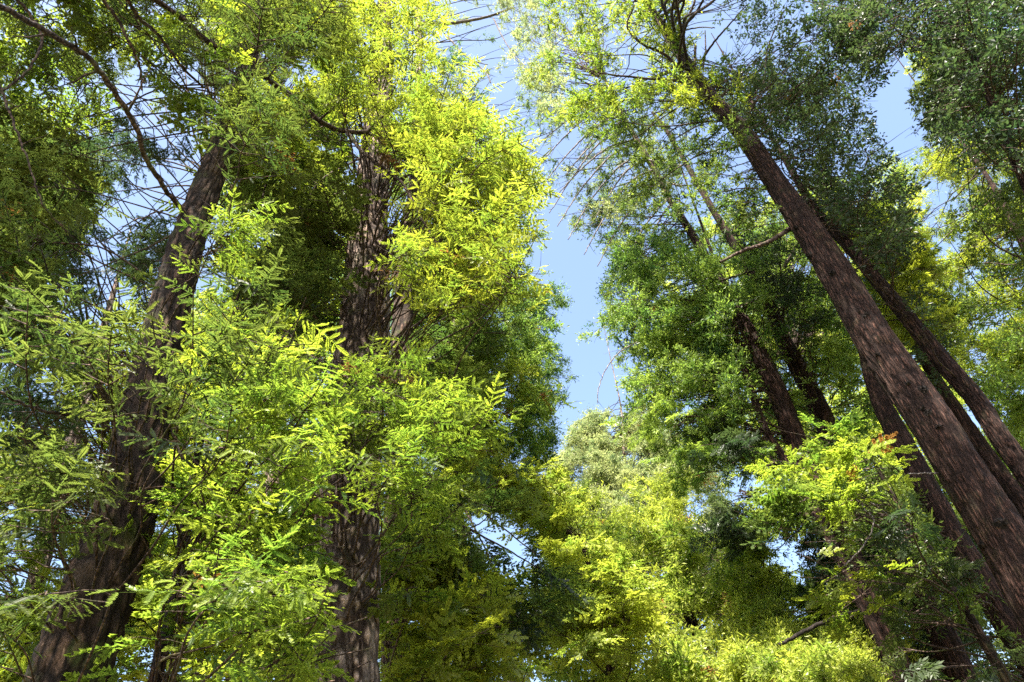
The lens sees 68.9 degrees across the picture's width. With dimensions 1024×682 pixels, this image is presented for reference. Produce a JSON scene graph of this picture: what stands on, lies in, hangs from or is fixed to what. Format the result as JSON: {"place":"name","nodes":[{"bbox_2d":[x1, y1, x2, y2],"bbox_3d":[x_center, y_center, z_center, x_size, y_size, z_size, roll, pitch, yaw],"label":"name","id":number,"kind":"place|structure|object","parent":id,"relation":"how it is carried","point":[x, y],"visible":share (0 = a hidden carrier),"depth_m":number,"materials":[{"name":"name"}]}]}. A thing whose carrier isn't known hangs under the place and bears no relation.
{"place":"outdoors","nodes":[
{"label":"outdoors","id":0,"kind":"place"},
{"bbox_2d":[0,0,1023,681],"label":"sky","id":1,"kind":"structure","parent":0,"point":[567,259],"materials":[{"name":"blue"}]},
{"bbox_3d":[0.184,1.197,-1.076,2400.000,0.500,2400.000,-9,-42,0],"label":"ground","id":2,"kind":"structure","parent":0,"visible":0},
{"bbox_2d":[0,233,157,681],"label":"conifer tree","id":3,"kind":"object","parent":2,"relation":"on","point":[32,566],"visible":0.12,"depth_m":19.07,"materials":[{"name":"green plant"}]},
{"bbox_2d":[0,1,357,586],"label":"conifer tree","id":4,"kind":"object","parent":2,"relation":"on","point":[48,195],"visible":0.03,"depth_m":28.80,"materials":[{"name":"green plant"}]},
{"bbox_2d":[0,0,372,681],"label":"fir tree","id":5,"kind":"object","parent":2,"relation":"on","point":[104,556],"visible":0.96,"depth_m":8.66,"materials":[{"name":"green plant"}]},
{"bbox_2d":[60,183,388,681],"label":"young fir tree","id":6,"kind":"object","parent":2,"relation":"on","point":[236,604],"visible":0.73,"depth_m":6.13,"materials":[{"name":"green plant"}]},
{"bbox_2d":[73,84,383,681],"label":"conifer tree","id":7,"kind":"object","parent":2,"relation":"on","point":[142,675],"visible":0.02,"depth_m":19.30,"materials":[{"name":"green plant"}]},
{"bbox_2d":[150,0,563,681],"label":"fir tree","id":8,"kind":"object","parent":2,"relation":"on","point":[434,144],"visible":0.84,"depth_m":11.41,"materials":[{"name":"green plant"}]},
{"bbox_2d":[289,37,582,532],"bbox_3d":[-3.769,-1.802,30.928,13.193,48.124,11.525,-9,-42,0],"label":"conifer tree","id":9,"kind":"object","parent":2,"relation":"on","point":[529,387],"visible":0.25,"depth_m":24.27,"materials":[{"name":"green plant"}]},
{"bbox_2d":[378,483,577,681],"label":"conifer tree","id":10,"kind":"object","parent":2,"relation":"on","point":[534,653],"visible":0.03,"depth_m":21.48,"materials":[{"name":"green plant"}]},
{"bbox_2d":[409,0,563,461],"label":"conifer tree","id":11,"kind":"object","parent":2,"relation":"on","point":[463,21],"visible":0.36,"depth_m":43.16,"materials":[{"name":"green plant"}]},
{"bbox_2d":[364,64,612,681],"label":"fir tree","id":12,"kind":"object","parent":2,"relation":"on","point":[456,633],"visible":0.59,"depth_m":12.85,"materials":[{"name":"green plant"}]},
{"bbox_2d":[432,433,684,681],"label":"young conifer","id":13,"kind":"object","parent":2,"relation":"on","point":[630,610],"visible":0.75,"depth_m":17.54,"materials":[{"name":"green plant"}]},
{"bbox_2d":[529,470,689,681],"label":"conifer tree","id":14,"kind":"object","parent":2,"relation":"on","point":[569,673],"visible":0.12,"depth_m":32.04,"materials":[{"name":"green plant"}]},
{"bbox_2d":[535,315,770,672],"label":"conifer tree","id":15,"kind":"object","parent":2,"relation":"on","point":[597,450],"visible":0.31,"depth_m":44.78,"materials":[{"name":"green plant"}]},
{"bbox_2d":[594,464,809,681],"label":"conifer tree","id":16,"kind":"object","parent":2,"relation":"on","point":[684,650],"visible":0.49,"depth_m":26.66,"materials":[{"name":"green plant"}]},
{"bbox_2d":[493,0,915,681],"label":"redwood tree","id":17,"kind":"object","parent":2,"relation":"on","point":[667,340],"visible":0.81,"depth_m":22.69,"materials":[{"name":"green plant"}]},
{"bbox_2d":[599,120,904,680],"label":"slender tree","id":18,"kind":"object","parent":2,"relation":"on","point":[701,450],"visible":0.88,"depth_m":19.08,"materials":[{"name":"green plant"}]},
{"bbox_2d":[521,0,1023,634],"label":"redwood tree","id":19,"kind":"object","parent":2,"relation":"on","point":[987,510],"visible":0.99,"depth_m":19.25,"materials":[{"name":"green plant"}]},
{"bbox_2d":[652,151,976,640],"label":"conifer tree","id":20,"kind":"object","parent":2,"relation":"on","point":[708,221],"visible":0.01,"depth_m":43.30,"materials":[{"name":"green plant"}]},
{"bbox_2d":[698,502,931,681],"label":"conifer tree","id":21,"kind":"object","parent":2,"relation":"on","point":[822,657],"visible":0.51,"depth_m":17.01,"materials":[{"name":"green plant"}]},
{"bbox_2d":[651,111,1020,681],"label":"redwood tree","id":22,"kind":"object","parent":2,"relation":"on","point":[803,296],"visible":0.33,"depth_m":21.35,"materials":[{"name":"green plant"}]},
{"bbox_2d":[711,33,1023,490],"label":"redwood tree","id":23,"kind":"object","parent":2,"relation":"on","point":[906,315],"visible":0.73,"depth_m":18.28,"materials":[{"name":"green plant"}]},
{"bbox_2d":[730,406,1023,681],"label":"young redwood","id":24,"kind":"object","parent":2,"relation":"on","point":[783,508],"visible":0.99,"depth_m":12.28,"materials":[{"name":"green plant"}]},
{"bbox_2d":[800,0,1023,192],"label":"redwood tree","id":25,"kind":"object","parent":2,"relation":"on","point":[964,62],"visible":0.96,"depth_m":16.30,"materials":[{"name":"green plant"}]},
{"bbox_2d":[800,352,1023,681],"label":"redwood tree","id":26,"kind":"object","parent":2,"relation":"on","point":[990,604],"visible":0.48,"depth_m":14.59,"materials":[{"name":"green plant"}]},
{"bbox_2d":[812,418,1023,681],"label":"conifer tree","id":27,"kind":"object","parent":2,"relation":"on","point":[952,505],"visible":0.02,"depth_m":29.16,"materials":[{"name":"green plant"}]},
{"bbox_2d":[853,191,1023,519],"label":"redwood tree","id":28,"kind":"object","parent":2,"relation":"on","point":[1004,477],"visible":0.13,"depth_m":18.93,"materials":[{"name":"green plant"}]},
{"bbox_2d":[894,55,1023,468],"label":"redwood tree","id":29,"kind":"object","parent":2,"relation":"on","point":[993,208],"visible":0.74,"depth_m":22.86,"materials":[{"name":"green plant"}]}
]}

